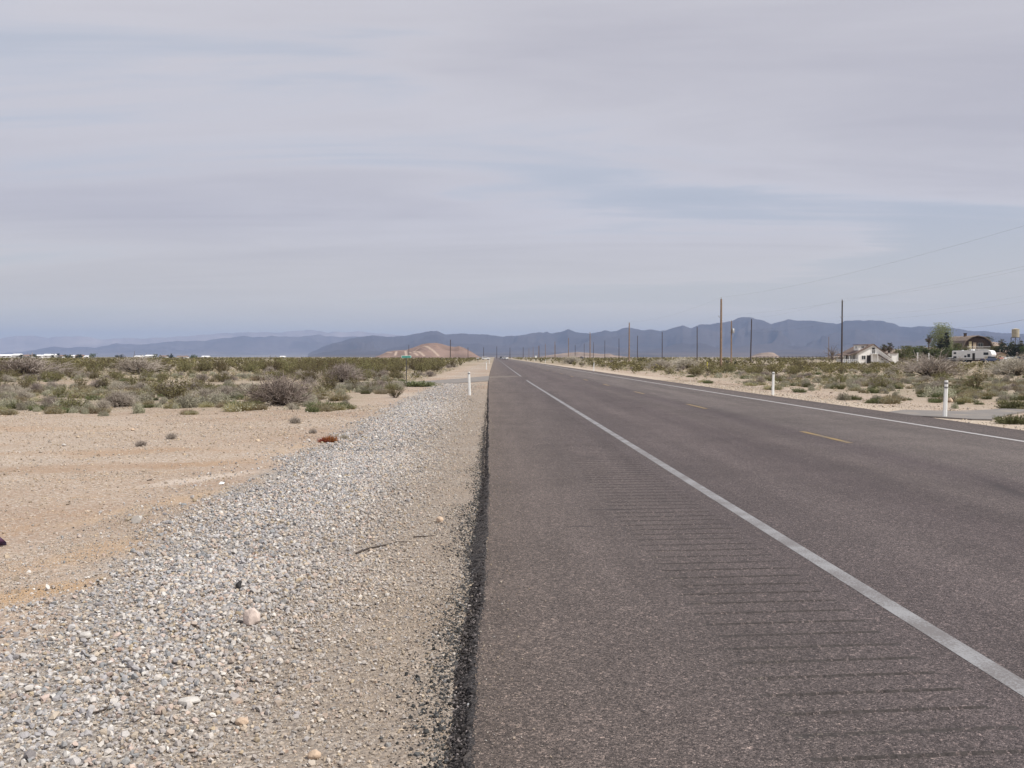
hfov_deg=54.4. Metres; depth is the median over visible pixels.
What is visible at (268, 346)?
mountains
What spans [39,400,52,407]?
saltbush
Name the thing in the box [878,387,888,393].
saltbush
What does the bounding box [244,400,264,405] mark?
green tuft
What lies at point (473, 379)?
side road
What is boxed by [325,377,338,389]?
creosote bush
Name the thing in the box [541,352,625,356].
hill
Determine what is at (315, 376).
creosote bush
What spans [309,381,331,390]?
creosote bush
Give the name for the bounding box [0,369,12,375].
creosote bush
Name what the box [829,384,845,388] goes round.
green tuft
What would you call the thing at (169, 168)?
sky
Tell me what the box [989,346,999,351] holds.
shrub tree
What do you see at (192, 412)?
dry tuft
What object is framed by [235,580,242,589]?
rubber scrap
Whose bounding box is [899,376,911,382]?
saltbush
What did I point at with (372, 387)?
saltbush
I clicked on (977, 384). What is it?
creosote bush
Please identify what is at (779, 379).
creosote bush
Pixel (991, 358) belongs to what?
pickup truck
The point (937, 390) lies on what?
saltbush
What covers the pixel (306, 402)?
saltbush
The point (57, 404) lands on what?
saltbush
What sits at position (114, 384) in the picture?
dry bush
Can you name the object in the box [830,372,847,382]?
creosote bush
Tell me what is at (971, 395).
dry tuft
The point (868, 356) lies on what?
door
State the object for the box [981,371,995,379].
creosote bush
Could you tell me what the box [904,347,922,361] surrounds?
shrub tree
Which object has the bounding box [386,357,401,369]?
creosote bush
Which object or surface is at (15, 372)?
creosote bush
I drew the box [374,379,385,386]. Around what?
dry bush
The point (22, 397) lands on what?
dry tuft
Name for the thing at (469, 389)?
marker post
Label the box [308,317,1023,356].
mountains
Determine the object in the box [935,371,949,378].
creosote bush
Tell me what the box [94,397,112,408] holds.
dry bush
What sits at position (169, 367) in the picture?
creosote bush
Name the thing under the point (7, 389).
dry bush
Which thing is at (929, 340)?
palm tree
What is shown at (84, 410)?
saltbush
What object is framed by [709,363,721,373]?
creosote bush
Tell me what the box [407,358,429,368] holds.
creosote bush
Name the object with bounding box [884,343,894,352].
palm tree
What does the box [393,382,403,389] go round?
saltbush
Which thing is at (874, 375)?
dry bush
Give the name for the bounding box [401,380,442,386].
green tuft
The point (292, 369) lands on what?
creosote bush
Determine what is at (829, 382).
dry tuft
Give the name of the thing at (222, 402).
dry tuft
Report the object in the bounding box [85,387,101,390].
dry tuft
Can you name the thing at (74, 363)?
creosote bush
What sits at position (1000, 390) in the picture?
dry tuft
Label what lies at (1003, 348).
shrub tree
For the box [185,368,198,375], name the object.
creosote bush
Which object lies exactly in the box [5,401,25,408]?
green tuft
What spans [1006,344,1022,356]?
shrub tree
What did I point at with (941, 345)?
evergreen tree
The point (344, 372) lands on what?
dry bush
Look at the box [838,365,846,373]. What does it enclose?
creosote bush
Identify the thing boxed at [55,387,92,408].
creosote bush
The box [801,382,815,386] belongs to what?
green tuft
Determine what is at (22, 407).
saltbush
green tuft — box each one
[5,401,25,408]
[25,405,47,410]
[55,405,72,412]
[84,394,103,399]
[142,403,155,407]
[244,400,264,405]
[304,400,349,407]
[304,406,320,411]
[330,402,354,408]
[360,390,370,393]
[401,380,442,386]
[792,388,807,392]
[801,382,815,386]
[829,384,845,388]
[848,395,861,399]
[863,398,883,403]
[864,386,878,393]
[928,399,941,402]
[930,392,943,397]
[953,400,964,404]
[980,394,991,399]
[990,413,1023,424]
[994,398,1023,408]
[1009,396,1023,400]
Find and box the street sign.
[401,356,410,380]
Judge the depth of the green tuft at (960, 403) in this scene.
34.09 m
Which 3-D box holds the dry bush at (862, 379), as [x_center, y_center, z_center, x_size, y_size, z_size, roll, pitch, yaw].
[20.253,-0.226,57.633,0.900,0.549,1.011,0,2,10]
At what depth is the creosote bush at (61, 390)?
39.92 m
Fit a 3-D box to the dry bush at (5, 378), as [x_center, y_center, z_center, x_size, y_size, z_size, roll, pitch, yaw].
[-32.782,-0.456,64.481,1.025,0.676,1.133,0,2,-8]
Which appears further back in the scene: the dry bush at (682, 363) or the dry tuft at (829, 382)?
the dry bush at (682, 363)
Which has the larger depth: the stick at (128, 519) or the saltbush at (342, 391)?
the saltbush at (342, 391)
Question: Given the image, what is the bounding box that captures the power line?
[636,226,1021,321]
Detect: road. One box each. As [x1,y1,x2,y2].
[339,376,488,384]
[471,357,1023,767]
[889,408,1023,420]
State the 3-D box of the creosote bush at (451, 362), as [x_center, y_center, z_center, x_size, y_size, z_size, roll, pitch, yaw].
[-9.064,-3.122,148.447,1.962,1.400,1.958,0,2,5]
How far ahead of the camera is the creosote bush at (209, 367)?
104.24 m
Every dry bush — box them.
[0,354,81,375]
[0,373,9,381]
[0,382,12,392]
[0,385,20,393]
[9,383,22,390]
[13,388,34,398]
[16,373,37,380]
[26,383,42,389]
[37,391,65,404]
[42,379,60,390]
[70,369,80,375]
[85,370,98,378]
[90,375,105,387]
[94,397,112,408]
[97,387,134,407]
[98,352,175,374]
[105,388,141,406]
[106,377,122,388]
[116,383,128,388]
[132,381,148,388]
[186,381,206,390]
[187,387,214,397]
[197,371,209,381]
[212,382,238,394]
[236,371,330,405]
[237,380,260,392]
[265,366,277,372]
[286,403,296,409]
[300,374,318,384]
[317,359,369,381]
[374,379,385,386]
[378,367,389,376]
[387,380,407,388]
[424,369,435,376]
[556,355,585,363]
[644,357,676,369]
[661,356,708,368]
[752,374,765,381]
[852,380,862,386]
[857,376,867,382]
[864,372,881,378]
[885,350,987,376]
[921,374,934,381]
[976,352,1023,375]
[1000,385,1012,390]
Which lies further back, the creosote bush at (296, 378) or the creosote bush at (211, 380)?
the creosote bush at (296, 378)
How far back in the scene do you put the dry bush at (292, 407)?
30.25 m
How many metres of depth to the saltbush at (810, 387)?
47.63 m
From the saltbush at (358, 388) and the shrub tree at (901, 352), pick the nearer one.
the saltbush at (358, 388)
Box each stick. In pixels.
[125,514,150,520]
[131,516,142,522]
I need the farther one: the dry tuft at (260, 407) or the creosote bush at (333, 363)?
the creosote bush at (333, 363)
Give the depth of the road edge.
5.67 m
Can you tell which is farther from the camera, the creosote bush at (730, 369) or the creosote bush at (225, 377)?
the creosote bush at (730, 369)
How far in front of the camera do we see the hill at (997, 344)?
1859.67 m
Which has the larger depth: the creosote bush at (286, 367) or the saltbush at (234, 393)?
the creosote bush at (286, 367)
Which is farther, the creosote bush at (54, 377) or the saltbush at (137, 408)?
the creosote bush at (54, 377)
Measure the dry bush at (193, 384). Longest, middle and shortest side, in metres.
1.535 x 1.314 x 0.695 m
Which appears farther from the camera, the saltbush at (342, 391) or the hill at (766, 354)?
the hill at (766, 354)
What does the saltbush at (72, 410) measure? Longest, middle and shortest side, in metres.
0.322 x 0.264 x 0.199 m
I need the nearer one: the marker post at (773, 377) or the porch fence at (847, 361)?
the marker post at (773, 377)
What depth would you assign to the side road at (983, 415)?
27.78 m
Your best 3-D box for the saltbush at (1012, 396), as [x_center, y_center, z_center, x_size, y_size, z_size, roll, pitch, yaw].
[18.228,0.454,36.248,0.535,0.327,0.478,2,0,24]
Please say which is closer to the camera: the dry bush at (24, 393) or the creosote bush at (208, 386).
the dry bush at (24, 393)
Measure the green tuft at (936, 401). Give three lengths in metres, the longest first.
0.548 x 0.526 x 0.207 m
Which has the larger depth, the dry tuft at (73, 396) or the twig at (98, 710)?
the dry tuft at (73, 396)
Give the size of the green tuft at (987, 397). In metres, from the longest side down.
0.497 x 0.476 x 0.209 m
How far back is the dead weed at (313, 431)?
21.12 m
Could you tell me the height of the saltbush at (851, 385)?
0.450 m
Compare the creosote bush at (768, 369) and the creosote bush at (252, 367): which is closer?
the creosote bush at (768, 369)
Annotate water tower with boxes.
[1011,328,1019,343]
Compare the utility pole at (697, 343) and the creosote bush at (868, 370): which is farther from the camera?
the utility pole at (697, 343)
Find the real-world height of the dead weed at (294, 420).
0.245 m
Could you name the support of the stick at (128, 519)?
on the ground
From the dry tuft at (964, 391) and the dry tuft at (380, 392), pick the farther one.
the dry tuft at (380, 392)
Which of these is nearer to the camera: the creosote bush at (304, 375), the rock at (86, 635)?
the rock at (86, 635)
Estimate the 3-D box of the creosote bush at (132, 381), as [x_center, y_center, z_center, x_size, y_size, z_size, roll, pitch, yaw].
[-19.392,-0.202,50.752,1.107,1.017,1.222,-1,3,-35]
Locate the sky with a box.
[0,0,1023,339]
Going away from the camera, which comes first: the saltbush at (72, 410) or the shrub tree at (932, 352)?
the saltbush at (72, 410)
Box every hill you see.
[376,343,479,357]
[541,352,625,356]
[751,352,777,357]
[835,342,1023,357]
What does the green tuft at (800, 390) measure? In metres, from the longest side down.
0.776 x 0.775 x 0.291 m
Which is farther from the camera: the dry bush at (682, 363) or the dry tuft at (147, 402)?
the dry bush at (682, 363)
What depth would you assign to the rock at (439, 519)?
9.79 m
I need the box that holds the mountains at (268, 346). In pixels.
[1,334,395,356]
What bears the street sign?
on the ground
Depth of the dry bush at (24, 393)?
37.77 m
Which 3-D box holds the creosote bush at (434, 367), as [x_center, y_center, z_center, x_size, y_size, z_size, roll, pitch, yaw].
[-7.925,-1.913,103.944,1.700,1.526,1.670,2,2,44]
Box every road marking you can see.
[499,360,1023,696]
[547,365,1023,441]
[571,376,851,442]
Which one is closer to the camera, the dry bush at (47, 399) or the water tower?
the dry bush at (47, 399)
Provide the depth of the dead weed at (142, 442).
17.78 m
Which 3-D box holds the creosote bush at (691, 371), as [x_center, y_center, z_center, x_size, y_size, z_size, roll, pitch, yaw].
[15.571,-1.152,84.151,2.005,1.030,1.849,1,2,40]
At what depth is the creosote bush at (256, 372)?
79.39 m
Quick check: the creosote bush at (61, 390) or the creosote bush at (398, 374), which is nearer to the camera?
the creosote bush at (61, 390)
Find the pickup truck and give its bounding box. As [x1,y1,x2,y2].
[980,356,1000,361]
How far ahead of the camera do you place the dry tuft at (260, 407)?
29.74 m
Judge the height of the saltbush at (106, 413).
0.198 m
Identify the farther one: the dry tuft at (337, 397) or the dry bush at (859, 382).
the dry bush at (859, 382)
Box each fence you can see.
[756,356,823,356]
[843,359,857,363]
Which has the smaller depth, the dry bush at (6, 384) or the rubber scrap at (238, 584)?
the rubber scrap at (238, 584)
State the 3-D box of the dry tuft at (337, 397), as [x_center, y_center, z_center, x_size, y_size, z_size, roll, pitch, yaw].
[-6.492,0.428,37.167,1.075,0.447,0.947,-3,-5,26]
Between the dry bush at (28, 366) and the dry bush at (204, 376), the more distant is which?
the dry bush at (28, 366)
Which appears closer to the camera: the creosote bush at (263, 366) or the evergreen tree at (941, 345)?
the creosote bush at (263, 366)
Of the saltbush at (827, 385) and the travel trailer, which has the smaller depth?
the saltbush at (827, 385)
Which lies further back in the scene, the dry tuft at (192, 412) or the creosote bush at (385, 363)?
the creosote bush at (385, 363)
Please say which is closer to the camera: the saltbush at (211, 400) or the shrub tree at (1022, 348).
the saltbush at (211, 400)
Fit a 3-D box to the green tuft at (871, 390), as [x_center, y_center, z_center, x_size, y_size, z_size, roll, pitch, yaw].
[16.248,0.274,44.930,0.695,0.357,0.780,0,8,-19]
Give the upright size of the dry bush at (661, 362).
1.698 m
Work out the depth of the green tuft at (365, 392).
42.81 m
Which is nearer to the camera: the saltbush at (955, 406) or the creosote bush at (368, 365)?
the saltbush at (955, 406)
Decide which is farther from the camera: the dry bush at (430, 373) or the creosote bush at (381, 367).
the creosote bush at (381, 367)
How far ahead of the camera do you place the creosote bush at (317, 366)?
97.29 m
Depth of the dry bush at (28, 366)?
83.65 m
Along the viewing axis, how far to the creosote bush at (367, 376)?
66.94 m
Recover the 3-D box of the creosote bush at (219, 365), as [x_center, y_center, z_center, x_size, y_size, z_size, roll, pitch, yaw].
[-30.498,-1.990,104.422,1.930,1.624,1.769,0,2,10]
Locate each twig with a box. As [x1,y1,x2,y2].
[85,706,107,714]
[355,541,411,553]
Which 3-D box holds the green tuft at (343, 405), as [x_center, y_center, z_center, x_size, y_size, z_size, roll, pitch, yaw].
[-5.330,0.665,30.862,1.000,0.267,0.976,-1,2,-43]
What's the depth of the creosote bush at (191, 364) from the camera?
107.86 m
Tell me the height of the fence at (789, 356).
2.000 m
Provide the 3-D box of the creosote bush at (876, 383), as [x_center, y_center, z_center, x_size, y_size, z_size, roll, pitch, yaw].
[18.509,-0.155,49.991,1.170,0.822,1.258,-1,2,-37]
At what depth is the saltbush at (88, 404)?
29.43 m
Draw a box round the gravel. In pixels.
[0,383,486,767]
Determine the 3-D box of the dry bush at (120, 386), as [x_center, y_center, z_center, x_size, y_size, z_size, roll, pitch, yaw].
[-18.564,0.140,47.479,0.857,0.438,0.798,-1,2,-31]
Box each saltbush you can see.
[0,396,17,408]
[1,390,12,396]
[8,392,16,398]
[15,401,26,409]
[22,398,38,408]
[32,406,42,411]
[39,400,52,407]
[43,384,55,390]
[44,388,52,395]
[51,398,70,407]
[68,408,78,412]
[80,407,88,413]
[81,401,94,409]
[97,411,110,415]
[124,389,138,399]
[131,402,145,413]
[134,392,154,401]
[143,384,154,390]
[173,392,197,407]
[194,393,223,405]
[216,391,231,401]
[222,378,235,384]
[227,390,241,398]
[263,374,275,379]
[302,398,314,406]
[305,394,317,402]
[332,382,346,390]
[336,388,345,394]
[355,383,366,392]
[366,385,377,392]
[380,374,389,380]
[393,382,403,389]
[808,385,814,390]
[823,382,832,388]
[835,391,850,399]
[846,383,860,389]
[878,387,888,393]
[886,383,895,390]
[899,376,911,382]
[922,385,955,397]
[950,402,958,408]
[996,394,1009,400]
[997,390,1007,396]
[1006,393,1017,399]
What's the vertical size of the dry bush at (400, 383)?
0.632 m
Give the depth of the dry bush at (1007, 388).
46.73 m
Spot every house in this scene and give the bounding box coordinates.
[0,354,12,357]
[42,354,57,357]
[836,344,897,362]
[948,333,992,349]
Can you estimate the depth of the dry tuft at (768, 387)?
48.65 m
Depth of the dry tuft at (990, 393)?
40.73 m
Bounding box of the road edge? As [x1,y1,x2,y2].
[448,367,491,767]
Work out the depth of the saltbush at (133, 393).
37.65 m
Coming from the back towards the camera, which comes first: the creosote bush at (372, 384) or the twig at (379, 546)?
the creosote bush at (372, 384)
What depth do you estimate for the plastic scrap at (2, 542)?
8.63 m
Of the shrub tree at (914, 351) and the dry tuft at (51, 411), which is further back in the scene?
the shrub tree at (914, 351)
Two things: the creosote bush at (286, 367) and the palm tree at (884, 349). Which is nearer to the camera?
the creosote bush at (286, 367)
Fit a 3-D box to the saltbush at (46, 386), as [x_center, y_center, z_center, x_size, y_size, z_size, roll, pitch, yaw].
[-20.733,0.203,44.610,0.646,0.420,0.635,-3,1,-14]
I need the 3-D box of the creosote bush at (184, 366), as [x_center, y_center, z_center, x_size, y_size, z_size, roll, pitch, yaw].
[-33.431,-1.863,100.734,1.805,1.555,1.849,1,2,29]
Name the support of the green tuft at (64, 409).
on the ground
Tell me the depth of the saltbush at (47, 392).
41.88 m
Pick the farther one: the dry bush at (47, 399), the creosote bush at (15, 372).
the creosote bush at (15, 372)
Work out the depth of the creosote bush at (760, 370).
85.63 m
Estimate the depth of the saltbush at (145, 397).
35.67 m
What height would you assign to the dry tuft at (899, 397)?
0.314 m
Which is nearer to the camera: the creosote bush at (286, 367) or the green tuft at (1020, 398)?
the green tuft at (1020, 398)
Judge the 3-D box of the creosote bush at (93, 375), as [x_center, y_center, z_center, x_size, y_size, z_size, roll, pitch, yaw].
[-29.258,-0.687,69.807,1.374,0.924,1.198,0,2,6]
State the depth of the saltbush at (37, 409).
29.33 m
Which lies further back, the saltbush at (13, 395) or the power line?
the power line
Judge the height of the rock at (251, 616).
0.117 m
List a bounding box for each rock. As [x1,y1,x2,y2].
[79,631,91,638]
[178,696,200,704]
[235,717,248,725]
[243,608,260,625]
[307,749,320,759]
[436,516,443,522]
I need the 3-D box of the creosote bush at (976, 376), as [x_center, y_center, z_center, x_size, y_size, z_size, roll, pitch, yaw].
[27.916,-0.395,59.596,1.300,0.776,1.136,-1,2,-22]
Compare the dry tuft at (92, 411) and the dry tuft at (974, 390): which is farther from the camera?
the dry tuft at (974, 390)
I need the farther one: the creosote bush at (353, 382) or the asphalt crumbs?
the creosote bush at (353, 382)
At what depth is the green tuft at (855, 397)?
37.30 m
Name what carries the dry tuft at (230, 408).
on the ground
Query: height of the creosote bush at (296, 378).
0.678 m
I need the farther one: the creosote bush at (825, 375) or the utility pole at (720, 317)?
the utility pole at (720, 317)
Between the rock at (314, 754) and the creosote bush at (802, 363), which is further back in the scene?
the creosote bush at (802, 363)
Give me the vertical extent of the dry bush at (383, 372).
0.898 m
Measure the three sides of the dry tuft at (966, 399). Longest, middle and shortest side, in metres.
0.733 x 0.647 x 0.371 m
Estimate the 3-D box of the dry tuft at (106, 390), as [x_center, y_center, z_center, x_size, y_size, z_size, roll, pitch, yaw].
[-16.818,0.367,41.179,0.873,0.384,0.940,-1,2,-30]
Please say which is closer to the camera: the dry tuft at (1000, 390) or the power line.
the dry tuft at (1000, 390)
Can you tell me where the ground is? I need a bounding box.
[0,357,1023,767]
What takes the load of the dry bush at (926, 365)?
on the ground
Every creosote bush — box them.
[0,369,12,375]
[7,369,23,376]
[10,376,30,387]
[22,374,41,385]
[37,369,52,379]
[45,368,64,381]
[50,382,68,396]
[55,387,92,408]
[58,358,85,370]
[64,367,74,377]
[65,360,78,371]
[74,377,88,385]
[82,359,104,372]
[84,359,103,367]
[87,368,106,379]
[91,359,109,369]
[97,376,120,386]
[105,359,116,368]
[107,370,124,379]
[118,370,140,384]
[136,368,153,378]
[142,371,197,399]
[151,356,177,372]
[154,373,169,381]
[156,370,171,379]
[173,359,190,371]
[174,362,193,371]
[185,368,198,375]
[188,375,210,389]
[191,363,204,371]
[191,375,213,385]
[194,381,217,392]
[195,357,218,371]
[213,358,230,370]
[214,363,231,372]
[214,371,233,381]
[215,371,229,381]
[233,361,249,372]
[241,360,262,372]
[253,365,262,375]
[259,360,273,370]
[264,356,285,370]
[267,368,286,376]
[280,361,298,373]
[287,366,298,374]
[290,372,301,380]
[293,362,308,370]
[297,368,310,380]
[300,360,316,370]
[306,370,321,379]
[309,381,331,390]
[310,359,322,371]
[318,374,338,386]
[325,358,347,368]
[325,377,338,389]
[345,376,363,385]
[351,357,363,368]
[356,358,380,370]
[361,369,374,380]
[365,379,377,388]
[371,362,386,372]
[373,359,386,366]
[378,374,397,383]
[385,385,403,397]
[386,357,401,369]
[387,370,400,379]
[387,381,397,389]
[388,360,405,372]
[393,370,405,378]
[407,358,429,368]
[410,361,429,372]
[428,358,442,371]
[445,359,455,367]
[663,366,672,373]
[687,364,708,375]
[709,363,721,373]
[723,365,737,372]
[751,366,765,372]
[765,364,781,371]
[768,374,785,382]
[785,366,796,374]
[792,356,813,369]
[819,373,834,378]
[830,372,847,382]
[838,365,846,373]
[862,366,878,372]
[870,373,893,386]
[880,363,898,372]
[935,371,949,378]
[966,376,982,387]
[972,372,987,381]
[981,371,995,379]
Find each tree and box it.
[818,343,839,361]
[880,344,887,351]
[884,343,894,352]
[893,346,916,361]
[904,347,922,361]
[913,346,926,359]
[921,348,934,358]
[923,322,956,348]
[925,335,931,348]
[927,349,940,359]
[935,347,962,361]
[937,337,946,354]
[943,332,949,348]
[953,343,970,361]
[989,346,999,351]
[997,342,1014,355]
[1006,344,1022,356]
[1018,346,1023,355]
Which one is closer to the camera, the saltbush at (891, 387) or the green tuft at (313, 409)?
the green tuft at (313, 409)
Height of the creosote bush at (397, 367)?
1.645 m
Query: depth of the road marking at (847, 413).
26.11 m
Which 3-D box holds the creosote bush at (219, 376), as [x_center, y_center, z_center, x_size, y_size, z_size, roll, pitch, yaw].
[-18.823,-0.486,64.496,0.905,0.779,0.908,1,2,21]
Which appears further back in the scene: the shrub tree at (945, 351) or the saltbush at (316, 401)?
the shrub tree at (945, 351)
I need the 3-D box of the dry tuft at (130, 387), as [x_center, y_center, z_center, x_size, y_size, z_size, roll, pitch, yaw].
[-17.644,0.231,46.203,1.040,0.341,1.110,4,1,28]
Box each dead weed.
[134,440,147,446]
[165,432,176,438]
[289,414,301,423]
[308,429,316,433]
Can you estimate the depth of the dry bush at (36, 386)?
46.30 m
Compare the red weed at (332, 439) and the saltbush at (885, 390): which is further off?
the saltbush at (885, 390)
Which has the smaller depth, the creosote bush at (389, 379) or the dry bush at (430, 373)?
the creosote bush at (389, 379)
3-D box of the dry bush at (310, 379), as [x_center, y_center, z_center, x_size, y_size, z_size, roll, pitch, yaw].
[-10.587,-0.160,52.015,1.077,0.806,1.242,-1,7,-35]
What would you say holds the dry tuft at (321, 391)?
on the ground
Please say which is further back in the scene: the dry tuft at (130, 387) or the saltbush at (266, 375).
the saltbush at (266, 375)
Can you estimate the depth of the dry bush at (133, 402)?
33.00 m
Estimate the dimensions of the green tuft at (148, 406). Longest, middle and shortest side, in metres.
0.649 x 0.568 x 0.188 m
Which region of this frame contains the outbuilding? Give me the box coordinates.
[994,352,1007,358]
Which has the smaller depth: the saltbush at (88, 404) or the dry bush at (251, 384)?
the saltbush at (88, 404)
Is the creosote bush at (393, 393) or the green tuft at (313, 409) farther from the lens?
the creosote bush at (393, 393)
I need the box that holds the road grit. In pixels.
[474,418,569,767]
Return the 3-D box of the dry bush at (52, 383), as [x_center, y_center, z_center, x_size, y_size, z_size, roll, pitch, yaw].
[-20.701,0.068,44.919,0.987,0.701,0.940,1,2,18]
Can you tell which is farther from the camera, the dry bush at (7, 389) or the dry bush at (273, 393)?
the dry bush at (7, 389)
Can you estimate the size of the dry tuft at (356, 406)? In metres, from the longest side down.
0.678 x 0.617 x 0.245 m
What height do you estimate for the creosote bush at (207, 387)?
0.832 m
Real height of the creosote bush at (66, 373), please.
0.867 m
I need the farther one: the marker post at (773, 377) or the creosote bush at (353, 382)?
the creosote bush at (353, 382)
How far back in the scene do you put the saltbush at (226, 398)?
36.02 m
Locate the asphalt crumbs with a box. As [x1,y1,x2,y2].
[360,400,486,767]
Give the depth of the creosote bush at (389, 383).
46.90 m
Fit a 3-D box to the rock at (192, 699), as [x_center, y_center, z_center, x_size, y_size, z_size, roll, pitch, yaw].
[-1.516,1.490,4.677,0.103,0.039,0.057,-1,2,-23]
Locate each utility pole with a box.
[628,323,629,360]
[697,327,697,360]
[718,297,721,364]
[730,320,733,361]
[750,318,751,359]
[840,299,842,362]
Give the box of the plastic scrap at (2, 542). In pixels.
[0,537,6,545]
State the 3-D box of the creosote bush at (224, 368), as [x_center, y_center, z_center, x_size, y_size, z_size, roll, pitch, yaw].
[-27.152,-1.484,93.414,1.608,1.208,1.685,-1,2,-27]
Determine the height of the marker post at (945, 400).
1.100 m
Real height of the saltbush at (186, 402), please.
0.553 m
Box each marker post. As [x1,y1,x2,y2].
[468,372,470,394]
[771,372,774,394]
[943,380,947,415]
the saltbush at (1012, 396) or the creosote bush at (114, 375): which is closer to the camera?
the saltbush at (1012, 396)
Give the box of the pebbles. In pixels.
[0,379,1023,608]
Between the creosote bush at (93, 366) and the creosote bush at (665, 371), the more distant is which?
the creosote bush at (93, 366)
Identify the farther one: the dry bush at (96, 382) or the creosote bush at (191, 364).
the creosote bush at (191, 364)
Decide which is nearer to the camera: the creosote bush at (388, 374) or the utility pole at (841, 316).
the creosote bush at (388, 374)
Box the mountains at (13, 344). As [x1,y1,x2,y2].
[0,330,400,353]
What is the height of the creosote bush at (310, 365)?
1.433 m
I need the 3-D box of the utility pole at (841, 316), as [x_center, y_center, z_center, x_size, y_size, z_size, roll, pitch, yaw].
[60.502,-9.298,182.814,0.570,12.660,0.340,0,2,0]
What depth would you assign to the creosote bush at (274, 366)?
101.91 m
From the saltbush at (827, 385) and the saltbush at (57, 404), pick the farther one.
the saltbush at (827, 385)
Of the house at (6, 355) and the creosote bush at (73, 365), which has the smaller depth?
the creosote bush at (73, 365)
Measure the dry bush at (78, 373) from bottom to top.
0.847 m
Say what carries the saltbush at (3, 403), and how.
on the ground
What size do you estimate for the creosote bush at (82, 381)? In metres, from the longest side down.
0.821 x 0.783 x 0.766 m
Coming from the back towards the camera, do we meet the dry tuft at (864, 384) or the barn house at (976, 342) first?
the barn house at (976, 342)
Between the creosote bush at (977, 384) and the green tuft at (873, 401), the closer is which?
the green tuft at (873, 401)
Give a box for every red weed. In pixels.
[321,434,338,441]
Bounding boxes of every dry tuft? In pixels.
[0,408,19,414]
[16,396,29,400]
[43,407,66,413]
[66,392,84,398]
[76,406,104,413]
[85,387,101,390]
[95,389,113,395]
[121,386,139,390]
[127,388,150,395]
[142,399,156,404]
[163,401,180,408]
[182,408,199,414]
[197,401,215,407]
[217,399,256,411]
[218,400,231,405]
[249,375,265,380]
[249,402,270,409]
[313,386,331,395]
[314,394,327,399]
[315,403,337,410]
[318,405,332,411]
[324,389,352,400]
[329,402,347,409]
[342,403,357,408]
[373,390,386,393]
[744,381,757,385]
[761,383,783,389]
[818,379,837,384]
[861,381,870,386]
[877,395,902,403]
[890,394,907,400]
[949,393,970,401]
[955,395,975,402]
[958,389,978,394]
[962,392,982,398]
[966,387,981,392]
[978,389,998,396]
[986,386,1005,391]
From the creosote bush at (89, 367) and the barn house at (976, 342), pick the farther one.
the barn house at (976, 342)
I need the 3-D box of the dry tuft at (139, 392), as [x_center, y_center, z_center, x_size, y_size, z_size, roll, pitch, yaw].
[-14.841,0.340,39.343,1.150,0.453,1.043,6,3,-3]
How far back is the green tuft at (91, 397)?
36.38 m
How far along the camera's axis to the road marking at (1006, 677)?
6.65 m
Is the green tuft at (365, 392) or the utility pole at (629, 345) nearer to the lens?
the green tuft at (365, 392)
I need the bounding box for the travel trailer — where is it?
[952,350,995,361]
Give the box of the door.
[867,355,870,362]
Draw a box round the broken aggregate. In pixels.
[444,403,489,767]
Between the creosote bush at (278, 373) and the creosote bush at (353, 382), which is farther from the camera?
the creosote bush at (278, 373)
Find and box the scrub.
[0,357,1023,412]
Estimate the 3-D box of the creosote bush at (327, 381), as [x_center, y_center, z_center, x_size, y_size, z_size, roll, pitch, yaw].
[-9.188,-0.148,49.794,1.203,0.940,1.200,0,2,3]
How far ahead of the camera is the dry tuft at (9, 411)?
27.92 m
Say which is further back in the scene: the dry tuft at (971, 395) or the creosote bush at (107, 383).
the creosote bush at (107, 383)
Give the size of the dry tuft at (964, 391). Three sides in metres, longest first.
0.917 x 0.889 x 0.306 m
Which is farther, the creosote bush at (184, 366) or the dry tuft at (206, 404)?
the creosote bush at (184, 366)
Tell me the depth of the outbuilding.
329.87 m
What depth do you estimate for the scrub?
137.21 m
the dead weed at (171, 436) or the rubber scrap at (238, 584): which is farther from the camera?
the dead weed at (171, 436)
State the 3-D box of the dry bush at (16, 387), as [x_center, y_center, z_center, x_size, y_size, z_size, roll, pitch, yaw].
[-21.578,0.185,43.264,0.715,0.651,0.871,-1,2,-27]
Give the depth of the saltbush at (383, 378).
64.94 m
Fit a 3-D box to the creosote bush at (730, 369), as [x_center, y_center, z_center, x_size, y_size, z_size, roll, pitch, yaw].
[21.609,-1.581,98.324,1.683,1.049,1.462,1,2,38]
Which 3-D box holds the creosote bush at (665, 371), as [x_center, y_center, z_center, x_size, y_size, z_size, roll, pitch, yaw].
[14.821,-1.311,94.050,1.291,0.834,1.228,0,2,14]
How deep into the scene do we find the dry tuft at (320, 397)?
37.72 m
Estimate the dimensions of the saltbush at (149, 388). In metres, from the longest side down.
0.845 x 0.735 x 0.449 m
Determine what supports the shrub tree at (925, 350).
on the ground
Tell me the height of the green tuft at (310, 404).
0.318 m
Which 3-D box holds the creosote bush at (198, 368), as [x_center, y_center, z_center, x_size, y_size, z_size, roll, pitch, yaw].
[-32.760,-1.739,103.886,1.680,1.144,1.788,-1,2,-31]
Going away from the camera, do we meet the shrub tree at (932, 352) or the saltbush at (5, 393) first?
the saltbush at (5, 393)
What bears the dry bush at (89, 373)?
on the ground

